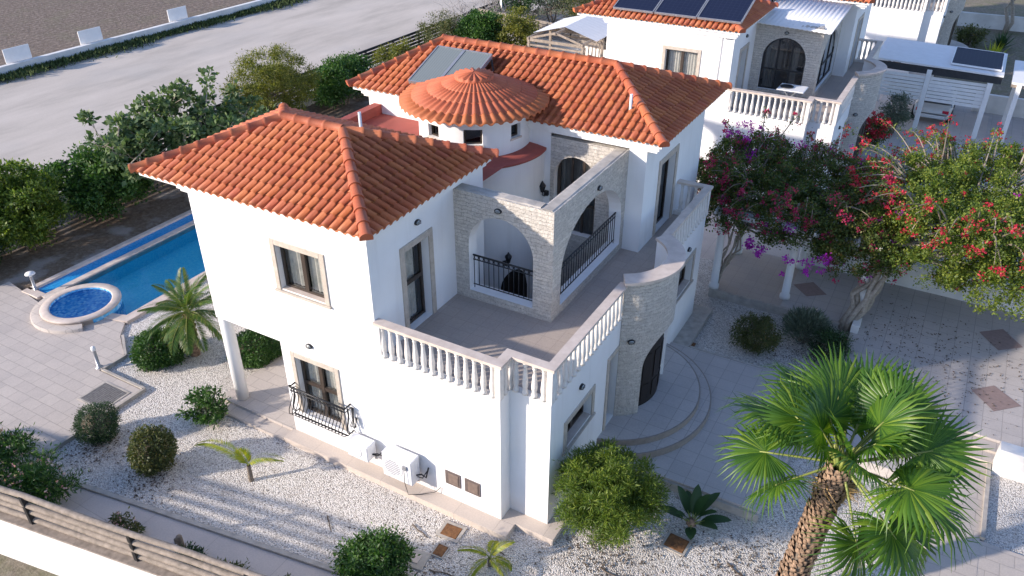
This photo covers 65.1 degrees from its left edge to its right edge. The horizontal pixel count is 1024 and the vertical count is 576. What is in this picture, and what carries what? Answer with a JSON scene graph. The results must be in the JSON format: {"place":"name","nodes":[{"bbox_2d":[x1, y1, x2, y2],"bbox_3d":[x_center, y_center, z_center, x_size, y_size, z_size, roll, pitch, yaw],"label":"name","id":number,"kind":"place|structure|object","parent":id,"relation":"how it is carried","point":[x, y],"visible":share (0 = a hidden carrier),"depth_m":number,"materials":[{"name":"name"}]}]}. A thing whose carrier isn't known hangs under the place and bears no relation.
{"place":"outdoors","nodes":[
{"label":"outdoors","id":0,"kind":"place"},
{"bbox_2d":[0,554,57,575],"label":"outside ground","id":1,"kind":"structure","parent":0,"point":[9,566],"depth_m":15.72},
{"bbox_2d":[0,485,265,575],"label":"front fence","id":2,"kind":"object","parent":1,"relation":"on","point":[53,538],"visible":1,"depth_m":14.67,"materials":[{"name":"brown wood"}]},
{"bbox_2d":[0,282,139,452],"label":"pool deck","id":3,"kind":"structure","parent":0,"point":[47,380],"depth_m":21.02,"materials":[{"name":"tile"}]},
{"bbox_2d":[25,271,39,290],"bbox_3d":[-14.451,-0.188,24.180,0.300,0.660,0.292,17,35,25],"label":"bollard lamp","id":4,"kind":"object","parent":3,"relation":"on","point":[29,274],"visible":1,"depth_m":24.08,"materials":[{"name":"grey metal"}]},
{"bbox_2d":[30,283,126,333],"bbox_3d":[-12.770,1.019,23.741,2.456,1.380,2.440,17,35,25],"label":"hot tub","id":5,"kind":"object","parent":3,"relation":"on","point":[74,309],"visible":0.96,"depth_m":23.35,"materials":[{"name":"stone"}]},
{"bbox_2d":[90,346,102,368],"bbox_3d":[-10.853,1.805,20.916,0.200,0.670,0.200,17,35,25],"label":"bollard lamp","id":6,"kind":"object","parent":3,"relation":"on","point":[93,350],"visible":1,"depth_m":20.90,"materials":[{"name":"grey metal"}]},
{"bbox_2d":[77,381,129,409],"bbox_3d":[-10.201,2.705,20.059,0.940,0.050,0.820,17,35,25],"label":"floor grate","id":7,"kind":"object","parent":3,"relation":"on","point":[106,391],"visible":0.83,"depth_m":20.08,"materials":[{"name":"metal"}]},
{"bbox_2d":[0,0,254,65],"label":"field","id":8,"kind":"structure","parent":0,"point":[41,27],"depth_m":54.81,"materials":[{"name":"soil"}]},
{"bbox_2d":[2,44,31,63],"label":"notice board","id":9,"kind":"object","parent":8,"relation":"on","point":[16,53],"visible":0.87,"depth_m":43.66,"materials":[{"name":"grey metal"}]},
{"bbox_2d":[77,26,102,44],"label":"notice board","id":10,"kind":"object","parent":8,"relation":"on","point":[90,35],"visible":0.87,"depth_m":47.00,"materials":[{"name":"grey metal"}]},
{"bbox_2d":[167,6,187,21],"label":"notice board","id":11,"kind":"object","parent":8,"relation":"on","point":[177,13],"visible":0.87,"depth_m":51.71,"materials":[{"name":"grey metal"}]},
{"bbox_2d":[4,463,338,575],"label":"front path","id":12,"kind":"structure","parent":0,"point":[157,526],"depth_m":16.27,"materials":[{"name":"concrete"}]},
{"bbox_2d":[0,421,43,477],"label":"oleander","id":13,"kind":"object","parent":12,"relation":"on","point":[11,442],"visible":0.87,"depth_m":17.65,"materials":[{"name":"green plant"}]},
{"bbox_2d":[0,440,89,507],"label":"oleander","id":14,"kind":"object","parent":12,"relation":"on","point":[26,479],"visible":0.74,"depth_m":16.73,"materials":[{"name":"green plant"}]},
{"bbox_2d":[108,506,145,533],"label":"plant","id":15,"kind":"object","parent":12,"relation":"on","point":[116,519],"visible":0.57,"depth_m":16.27,"materials":[{"name":"green plant"}]},
{"bbox_2d":[175,541,207,567],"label":"plant","id":16,"kind":"object","parent":12,"relation":"on","point":[196,548],"visible":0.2,"depth_m":15.73,"materials":[{"name":"green plant"}]},
{"bbox_2d":[0,0,546,189],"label":"parking lot","id":17,"kind":"structure","parent":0,"point":[39,122],"depth_m":45.68,"materials":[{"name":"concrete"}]},
{"bbox_2d":[0,0,307,82],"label":"weeds","id":18,"kind":"object","parent":17,"relation":"on","point":[30,70],"visible":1,"depth_m":48.09,"materials":[{"name":"plant"}]},
{"bbox_2d":[0,0,606,324],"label":"garden soil","id":19,"kind":"structure","parent":0,"point":[77,239],"depth_m":27.87,"materials":[{"name":"soil"}]},
{"bbox_2d":[0,157,76,253],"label":"bush","id":20,"kind":"object","parent":19,"relation":"on","point":[32,206],"visible":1,"depth_m":25.39,"materials":[{"name":"green plant"}]},
{"bbox_2d":[39,128,163,225],"bbox_3d":[-14.318,-3.896,28.071,3.841,3.142,4.604,17,35,25],"label":"citrus bush","id":21,"kind":"object","parent":19,"relation":"on","point":[90,190],"visible":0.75,"depth_m":27.34,"materials":[{"name":"green plant"}]},
{"bbox_2d":[73,65,275,186],"bbox_3d":[-12.213,-5.448,29.460,4.367,4.342,7.814,23,39,33],"label":"fig tree","id":22,"kind":"object","parent":19,"relation":"on","point":[141,133],"visible":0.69,"depth_m":28.82,"materials":[{"name":"green plant"}]},
{"bbox_2d":[215,42,323,115],"bbox_3d":[-10.352,-8.613,34.926,3.932,4.055,5.077,17,35,25],"label":"olive bush","id":23,"kind":"object","parent":19,"relation":"on","point":[271,77],"visible":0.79,"depth_m":34.14,"materials":[{"name":"green plant"}]},
{"bbox_2d":[57,0,521,202],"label":"lot fence","id":24,"kind":"object","parent":19,"relation":"on","point":[308,103],"visible":0.08,"depth_m":42.74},
{"bbox_2d":[311,48,379,108],"bbox_3d":[-8.164,-10.025,38.646,3.160,2.602,4.234,17,35,25],"label":"citrus tree","id":25,"kind":"object","parent":19,"relation":"on","point":[334,87],"visible":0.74,"depth_m":37.91,"materials":[{"name":"green plant"}]},
{"bbox_2d":[366,36,419,66],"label":"yellow shrub","id":26,"kind":"object","parent":19,"relation":"on","point":[398,49],"visible":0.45,"depth_m":41.90,"materials":[{"name":"green plant"}]},
{"bbox_2d":[410,8,458,43],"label":"brown bush","id":27,"kind":"object","parent":19,"relation":"on","point":[446,26],"visible":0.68,"depth_m":44.79,"materials":[{"name":"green plant"}]},
{"bbox_2d":[435,0,477,28],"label":"bare bush","id":28,"kind":"object","parent":19,"relation":"on","point":[462,11],"visible":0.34,"depth_m":47.72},
{"bbox_2d":[452,6,507,42],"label":"orange tree","id":29,"kind":"object","parent":19,"relation":"on","point":[474,24],"visible":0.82,"depth_m":44.61,"materials":[{"name":"green plant"}]},
{"bbox_2d":[476,0,514,19],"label":"bare bush","id":30,"kind":"object","parent":19,"relation":"on","point":[495,5],"visible":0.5,"depth_m":50.39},
{"bbox_2d":[492,0,535,17],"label":"garden tree","id":31,"kind":"object","parent":19,"relation":"on","point":[517,3],"visible":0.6,"depth_m":50.92,"materials":[{"name":"green plant"}]},
{"bbox_2d":[491,4,541,46],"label":"lemon tree","id":32,"kind":"object","parent":19,"relation":"on","point":[516,27],"visible":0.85,"depth_m":44.48,"materials":[{"name":"green plant"}]},
{"bbox_2d":[478,8,606,57],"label":"fence","id":33,"kind":"object","parent":19,"relation":"on","point":[556,39],"visible":0.18,"depth_m":46.16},
{"bbox_2d":[526,0,573,22],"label":"garden tree","id":34,"kind":"object","parent":19,"relation":"on","point":[556,8],"visible":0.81,"depth_m":50.54,"materials":[{"name":"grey plant"}]},
{"bbox_2d":[554,0,594,17],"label":"garden tree","id":35,"kind":"object","parent":19,"relation":"on","point":[580,3],"visible":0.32,"depth_m":49.06,"materials":[{"name":"green plant"}]},
{"bbox_2d":[11,257,1023,575],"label":"gravel bed","id":36,"kind":"object","parent":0,"point":[293,499],"depth_m":17.17,"materials":[{"name":"gravel"}]},
{"bbox_2d":[3,334,145,457],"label":"deck kerb","id":37,"kind":"structure","parent":36,"relation":"on","point":[71,437],"depth_m":20.33,"materials":[{"name":"stone"}]},
{"bbox_2d":[69,399,122,447],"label":"round shrub","id":38,"kind":"object","parent":36,"relation":"on","point":[95,423],"visible":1,"depth_m":18.39,"materials":[{"name":"green plant"}]},
{"bbox_2d":[122,421,178,479],"bbox_3d":[-7.914,3.585,17.689,1.206,1.249,1.096,-2,32,-4],"label":"round shrub","id":39,"kind":"object","parent":36,"relation":"on","point":[151,450],"visible":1,"depth_m":17.44,"materials":[{"name":"green plant"}]},
{"bbox_2d":[128,326,188,371],"bbox_3d":[-9.367,1.554,21.299,1.521,0.950,1.618,-9,33,-14],"label":"round hedge","id":40,"kind":"object","parent":36,"relation":"on","point":[151,353],"visible":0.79,"depth_m":20.94,"materials":[{"name":"green plant"}]},
{"bbox_2d":[137,267,222,356],"bbox_3d":[-8.542,0.781,21.184,2.356,2.263,2.407,17,35,25],"label":"date palm","id":41,"kind":"object","parent":36,"relation":"on","point":[186,318],"visible":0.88,"depth_m":20.90,"materials":[{"name":"plant"}]},
{"bbox_2d":[20,464,339,573],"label":"path kerb","id":42,"kind":"structure","parent":36,"relation":"on","point":[231,535],"depth_m":16.41,"materials":[{"name":"concrete"}]},
{"bbox_2d":[174,382,231,430],"bbox_3d":[-7.295,2.692,19.113,1.248,1.257,1.215,5,32,8],"label":"leafy shrub","id":43,"kind":"object","parent":36,"relation":"on","point":[206,402],"visible":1,"depth_m":19.02,"materials":[{"name":"green plant"}]},
{"bbox_2d":[192,438,283,481],"bbox_3d":[-6.102,3.787,17.680,2.370,0.770,0.488,9,33,14],"label":"young palm","id":44,"kind":"object","parent":36,"relation":"on","point":[238,456],"visible":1,"depth_m":17.48,"materials":[{"name":"green plant"}]},
{"bbox_2d":[223,329,281,368],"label":"round hedge","id":45,"kind":"object","parent":36,"relation":"on","point":[257,349],"visible":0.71,"depth_m":20.95,"materials":[{"name":"green plant"}]},
{"bbox_2d":[327,522,420,575],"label":"bright bush","id":46,"kind":"object","parent":36,"relation":"on","point":[363,554],"visible":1,"depth_m":14.82,"materials":[{"name":"green plant"}]},
{"bbox_2d":[381,547,430,570],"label":"inspection slab","id":47,"kind":"structure","parent":36,"relation":"on","point":[418,563],"depth_m":15.77,"materials":[{"name":"concrete"}]},
{"bbox_2d":[430,542,449,559],"bbox_3d":[-1.429,5.256,16.013,0.270,0.065,0.330,15,34,23],"label":"manhole cover","id":48,"kind":"object","parent":36,"relation":"on","point":[440,550],"visible":1,"depth_m":15.99,"materials":[{"name":"metal"}]},
{"bbox_2d":[435,520,466,543],"bbox_3d":[-1.241,5.000,16.432,0.500,0.065,0.440,14,34,22],"label":"manhole cover","id":49,"kind":"object","parent":36,"relation":"on","point":[453,532],"visible":1,"depth_m":16.40,"materials":[{"name":"concrete"}]},
{"bbox_2d":[457,540,514,575],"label":"young palm","id":50,"kind":"object","parent":36,"relation":"on","point":[494,551],"visible":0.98,"depth_m":15.53,"materials":[{"name":"green plant"}]},
{"bbox_2d":[54,286,1022,575],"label":"fallen leaves","id":51,"kind":"object","parent":36,"relation":"on","point":[636,530],"visible":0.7,"depth_m":16.50,"materials":[{"name":"brown plant"}]},
{"bbox_2d":[550,436,675,552],"bbox_3d":[1.922,4.108,15.770,2.575,2.349,2.558,17,35,25],"label":"round bush","id":52,"kind":"object","parent":36,"relation":"on","point":[604,496],"visible":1,"depth_m":15.33,"materials":[{"name":"green plant"}]},
{"bbox_2d":[660,531,692,556],"bbox_3d":[3.315,5.160,16.170,0.500,0.065,0.460,19,36,28],"label":"manhole cover","id":53,"kind":"object","parent":36,"relation":"on","point":[676,543],"visible":1,"depth_m":16.14,"materials":[{"name":"metal"}]},
{"bbox_2d":[660,484,731,539],"bbox_3d":[3.825,4.572,16.457,1.171,0.808,1.157,-22,38,-32],"label":"broad leaf plant","id":54,"kind":"object","parent":36,"relation":"on","point":[696,503],"visible":0.99,"depth_m":16.52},
{"bbox_2d":[728,311,785,355],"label":"dark shrub","id":55,"kind":"object","parent":36,"relation":"on","point":[759,330],"visible":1,"depth_m":21.47,"materials":[{"name":"green plant"}]},
{"bbox_2d":[777,305,833,348],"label":"grey shrub","id":56,"kind":"object","parent":36,"relation":"on","point":[804,319],"visible":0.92,"depth_m":21.63,"materials":[{"name":"green plant"}]},
{"bbox_2d":[805,323,854,365],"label":"dark shrub","id":57,"kind":"object","parent":36,"relation":"on","point":[831,336],"visible":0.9,"depth_m":21.05,"materials":[{"name":"green plant"}]},
{"bbox_2d":[714,342,993,575],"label":"fan palm","id":58,"kind":"object","parent":36,"relation":"on","point":[885,410],"visible":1,"depth_m":13.25,"materials":[{"name":"green plant"}]},
{"bbox_2d":[849,318,861,334],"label":"boundary wall","id":59,"kind":"structure","parent":36,"relation":"on","point":[855,327],"depth_m":22.05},
{"bbox_2d":[957,433,999,453],"bbox_3d":[12.992,4.319,17.433,6.050,0.250,0.360,17,35,25],"label":"step","id":60,"kind":"object","parent":36,"relation":"on","point":[994,445],"depth_m":18.41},
{"bbox_2d":[964,446,994,465],"bbox_3d":[12.816,4.514,17.191,6.050,0.200,0.350,17,35,25],"label":"step","id":61,"kind":"object","parent":36,"relation":"on","point":[989,458],"depth_m":18.14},
{"bbox_2d":[991,441,1023,483],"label":"boundary wall","id":62,"kind":"structure","parent":36,"relation":"on","point":[1008,461],"depth_m":17.56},
{"bbox_2d":[718,248,798,305],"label":"pergola paving","id":63,"kind":"structure","parent":0,"point":[747,273],"depth_m":24.69,"materials":[{"name":"tile"}]},
{"bbox_2d":[708,185,889,301],"bbox_3d":[8.426,-1.191,23.549,4.600,2.630,3.100,17,35,25],"label":"pergola","id":64,"kind":"object","parent":63,"relation":"on","point":[784,295],"visible":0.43,"depth_m":23.20,"materials":[{"name":"paint"}]},
{"bbox_2d":[625,342,914,513],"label":"forecourt","id":65,"kind":"structure","parent":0,"point":[691,464],"depth_m":18.29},
{"bbox_2d":[700,77,890,262],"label":"neighbour yard","id":66,"kind":"structure","parent":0,"point":[709,242],"depth_m":27.05,"materials":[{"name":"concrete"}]},
{"bbox_2d":[527,15,607,56],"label":"timber shelter","id":67,"kind":"object","parent":66,"relation":"on","point":[591,28],"visible":0.73,"depth_m":40.88,"materials":[{"name":"white wood"}]},
{"bbox_2d":[573,0,887,210],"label":"villa","id":68,"kind":"object","parent":66,"relation":"on","point":[756,53],"visible":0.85,"depth_m":29.12,"materials":[{"name":"white paint"}]},
{"bbox_2d":[661,45,701,76],"bbox_3d":[6.178,-8.105,28.931,1.790,1.640,0.740,17,35,25],"label":"window","id":69,"kind":"structure","parent":68,"relation":"in","point":[678,59],"depth_m":28.80,"materials":[{"name":"beige glass"}]},
{"bbox_2d":[732,42,749,105],"bbox_3d":[8.350,-7.807,29.268,0.033,2.080,1.120,17,35,25],"label":"bedroom door","id":70,"kind":"structure","parent":68,"relation":"in","point":[747,45],"depth_m":29.13,"materials":[{"name":"glass"}]},
{"bbox_2d":[776,83,807,108],"bbox_3d":[10.100,-6.904,29.056,0.960,0.781,0.840,17,35,25],"label":"folding table","id":71,"kind":"object","parent":68,"relation":"on","point":[784,87],"visible":0.93,"depth_m":28.79,"materials":[{"name":"white paint"}]},
{"bbox_2d":[847,12,864,70],"bbox_3d":[14.232,-10.191,33.161,0.033,2.080,1.380,17,35,25],"label":"side door","id":72,"kind":"structure","parent":68,"relation":"in","point":[862,16],"depth_m":33.03,"materials":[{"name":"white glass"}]},
{"bbox_2d":[853,119,866,158],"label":"entrance door","id":73,"kind":"structure","parent":68,"relation":"in","point":[861,131],"depth_m":31.12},
{"bbox_2d":[861,110,893,146],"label":"flowering shrub","id":74,"kind":"object","parent":66,"relation":"on","point":[879,133],"visible":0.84,"depth_m":32.49,"materials":[{"name":"red plant"}]},
{"bbox_2d":[860,0,968,78],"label":"villa","id":75,"kind":"object","parent":66,"relation":"on","point":[931,21],"visible":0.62,"depth_m":41.66,"materials":[{"name":"paint"}]},
{"bbox_2d":[718,248,1023,446],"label":"driveway","id":76,"kind":"structure","parent":0,"point":[834,302],"depth_m":21.68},
{"bbox_2d":[793,282,826,295],"bbox_3d":[8.929,0.044,24.038,0.673,0.001,0.747,-7,32,-11],"label":"paving inlay","id":77,"kind":"object","parent":76,"relation":"on","point":[810,289],"visible":1,"depth_m":24.04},
{"bbox_2d":[696,106,929,285],"bbox_3d":[8.309,-2.202,23.436,7.076,4.710,6.332,17,35,25],"label":"bougainvillea","id":78,"kind":"object","parent":76,"relation":"on","point":[808,199],"visible":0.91,"depth_m":22.20,"materials":[{"name":"green plant"}]},
{"bbox_2d":[838,112,1023,330],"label":"bougainvillea","id":79,"kind":"object","parent":76,"relation":"on","point":[985,226],"visible":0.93,"depth_m":20.95,"materials":[{"name":"green plant"}]},
{"bbox_2d":[971,386,1020,410],"bbox_3d":[11.860,2.700,19.702,0.792,0.001,0.836,-8,32,-12],"label":"paving inlay","id":80,"kind":"object","parent":76,"relation":"on","point":[999,399],"visible":1,"depth_m":19.68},
{"bbox_2d":[980,329,1021,349],"bbox_3d":[13.302,1.401,21.823,0.748,0.001,0.941,-3,32,-5],"label":"paving inlay","id":81,"kind":"object","parent":76,"relation":"on","point":[996,337],"visible":1,"depth_m":21.82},
{"bbox_2d":[796,94,1023,282],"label":"neighbour drive","id":82,"kind":"structure","parent":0,"point":[1015,130],"depth_m":35.13,"materials":[{"name":"concrete"}]},
{"bbox_2d":[877,90,915,132],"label":"potted shrub","id":83,"kind":"object","parent":82,"relation":"on","point":[901,115],"visible":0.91,"depth_m":35.02,"materials":[{"name":"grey plant"}]},
{"bbox_2d":[805,239,1023,314],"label":"boundary wall","id":84,"kind":"structure","parent":82,"relation":"on","point":[906,280],"depth_m":23.77,"materials":[{"name":"paint"}]},
{"bbox_2d":[910,83,956,122],"bbox_3d":[19.908,-8.909,37.583,1.680,1.429,3.930,17,35,25],"label":"parked car","id":85,"kind":"object","parent":82,"relation":"on","point":[936,110],"visible":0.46,"depth_m":36.28,"materials":[{"name":"paint"}]},
{"bbox_2d":[866,37,1007,142],"bbox_3d":[19.102,-9.135,36.498,5.300,3.133,3.970,17,35,25],"label":"carport","id":86,"kind":"object","parent":82,"relation":"on","point":[979,65],"visible":0.73,"depth_m":35.35,"materials":[{"name":"white paint"}]},
{"bbox_2d":[971,93,1023,117],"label":"boundary wall","id":87,"kind":"structure","parent":82,"relation":"on","point":[996,104],"depth_m":37.63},
{"bbox_2d":[999,60,1023,143],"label":"carport","id":88,"kind":"object","parent":82,"relation":"on","point":[1017,85],"visible":0.81,"depth_m":33.97,"materials":[{"name":"white paint"}]},
{"bbox_2d":[921,461,986,575],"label":"side path","id":89,"kind":"structure","parent":0,"point":[962,568],"depth_m":16.12,"materials":[{"name":"tile"}]},
{"bbox_2d":[885,0,1023,103],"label":"neighbour garden","id":90,"kind":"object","parent":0,"point":[997,7],"depth_m":49.28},
{"bbox_2d":[953,23,991,47],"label":"dark bush","id":91,"kind":"object","parent":90,"relation":"on","point":[966,36],"visible":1,"depth_m":48.07,"materials":[{"name":"green plant"}]},
{"bbox_2d":[957,11,1023,31],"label":"boundary wall","id":92,"kind":"structure","parent":90,"relation":"on","point":[992,21],"depth_m":51.80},
{"bbox_2d":[980,40,1012,61],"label":"agave","id":93,"kind":"object","parent":90,"relation":"on","point":[994,49],"visible":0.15,"depth_m":44.82,"materials":[{"name":"green plant"}]},
{"bbox_2d":[984,30,1019,50],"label":"agave","id":94,"kind":"object","parent":90,"relation":"on","point":[1003,38],"visible":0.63,"depth_m":47.27,"materials":[{"name":"green plant"}]},
{"bbox_2d":[1002,0,1014,33],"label":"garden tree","id":95,"kind":"object","parent":90,"relation":"on","point":[1008,25],"visible":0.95,"depth_m":50.63,"materials":[{"name":"plant"}]},
{"bbox_2d":[977,541,1023,575],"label":"cross path","id":96,"kind":"structure","parent":0,"point":[993,560],"depth_m":15.72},
{"label":"ground","id":97,"kind":"structure","parent":0,"visible":0},
{"bbox_2d":[22,210,205,323],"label":"swimming pool","id":98,"kind":"structure","parent":97,"relation":"in","point":[138,266],"depth_m":26.19,"materials":[{"name":"liquid"}]},
{"bbox_2d":[0,0,275,74],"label":"boundary wall","id":99,"kind":"structure","parent":97,"relation":"on","point":[37,60],"depth_m":48.51,"materials":[{"name":"paint"}]},
{"bbox_2d":[128,34,731,544],"bbox_3d":[-0.161,-1.434,20.109,11.615,7.338,11.834,17,35,25],"label":"villa","id":100,"kind":"object","parent":97,"relation":"on","point":[472,288],"visible":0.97,"depth_m":17.13,"materials":[{"name":"paint"}]},
{"bbox_2d":[268,238,331,309],"bbox_3d":[-4.104,-0.422,16.349,1.790,1.640,0.740,17,35,25],"label":"window","id":101,"kind":"structure","parent":100,"relation":"in","point":[308,270],"depth_m":16.33,"materials":[{"name":"beige glass"}]},
{"bbox_2d":[289,351,346,430],"bbox_3d":[-4.096,2.171,17.953,1.730,2.180,0.708,17,35,25],"label":"french window","id":102,"kind":"structure","parent":100,"relation":"in","point":[325,383],"depth_m":17.82,"materials":[{"name":"beige glass"}]},
{"bbox_2d":[347,432,383,461],"bbox_3d":[-3.165,3.576,17.479,0.777,0.640,0.393,17,35,25],"label":"air conditioner","id":103,"kind":"object","parent":100,"relation":"attached to","point":[361,447],"visible":0.95,"depth_m":17.32,"materials":[{"name":"white metal"}]},
{"bbox_2d":[382,444,440,494],"bbox_3d":[-2.143,3.919,16.973,1.236,0.917,0.442,17,35,25],"label":"air conditioner","id":104,"kind":"object","parent":100,"relation":"attached to","point":[400,464],"visible":1,"depth_m":16.85,"materials":[{"name":"white metal"}]},
{"bbox_2d":[399,227,436,328],"bbox_3d":[-2.225,-0.152,16.864,0.708,2.540,1.440,17,35,25],"label":"bedroom door","id":105,"kind":"structure","parent":100,"relation":"in","point":[409,276],"depth_m":16.85,"materials":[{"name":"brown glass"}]},
{"bbox_2d":[408,45,493,83],"bbox_3d":[-1.532,-5.681,20.844,1.916,0.683,1.477,17,35,25],"label":"solar water heater","id":106,"kind":"object","parent":100,"relation":"on","point":[440,61],"visible":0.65,"depth_m":20.95,"materials":[{"name":"grey metal"}]},
{"bbox_2d":[501,269,526,297],"bbox_3d":[0.053,0.530,21.179,0.855,2.370,0.051,-19,36,-28],"label":"arched doorway","id":107,"kind":"structure","parent":100,"relation":"in","point":[521,275],"depth_m":20.78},
{"bbox_2d":[557,158,594,234],"bbox_3d":[1.641,-2.413,20.211,1.200,2.200,0.030,17,35,25],"label":"arched door","id":108,"kind":"structure","parent":100,"relation":"in","point":[569,169],"depth_m":20.20,"materials":[{"name":"black glass"}]},
{"bbox_2d":[562,384,595,455],"bbox_3d":[1.301,2.646,16.470,0.290,0.820,1.490,17,35,25],"label":"window","id":109,"kind":"structure","parent":100,"relation":"in","point":[572,425],"depth_m":16.60,"materials":[{"name":"beige glass"}]},
{"bbox_2d":[573,344,619,430],"bbox_3d":[1.941,2.172,18.067,0.708,2.500,1.120,17,35,25],"label":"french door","id":110,"kind":"structure","parent":100,"relation":"in","point":[617,349],"depth_m":17.57,"materials":[{"name":"beige glass"}]},
{"bbox_2d":[638,333,663,405],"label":"entrance door","id":111,"kind":"structure","parent":100,"relation":"in","point":[650,374],"depth_m":18.65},
{"bbox_2d":[652,143,679,236],"bbox_3d":[3.852,-2.538,20.626,0.258,2.080,1.380,17,35,25],"label":"side door","id":112,"kind":"structure","parent":100,"relation":"in","point":[676,149],"depth_m":20.67,"materials":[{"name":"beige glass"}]},
{"bbox_2d":[676,248,696,303],"bbox_3d":[4.444,-0.310,21.123,0.290,1.040,1.600,17,35,25],"label":"window","id":113,"kind":"structure","parent":100,"relation":"in","point":[683,282],"depth_m":21.53,"materials":[{"name":"beige glass"}]},
{"bbox_2d":[620,288,991,541],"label":"bed kerb","id":114,"kind":"structure","parent":97,"relation":"on","point":[753,304],"depth_m":20.75,"materials":[{"name":"concrete"}]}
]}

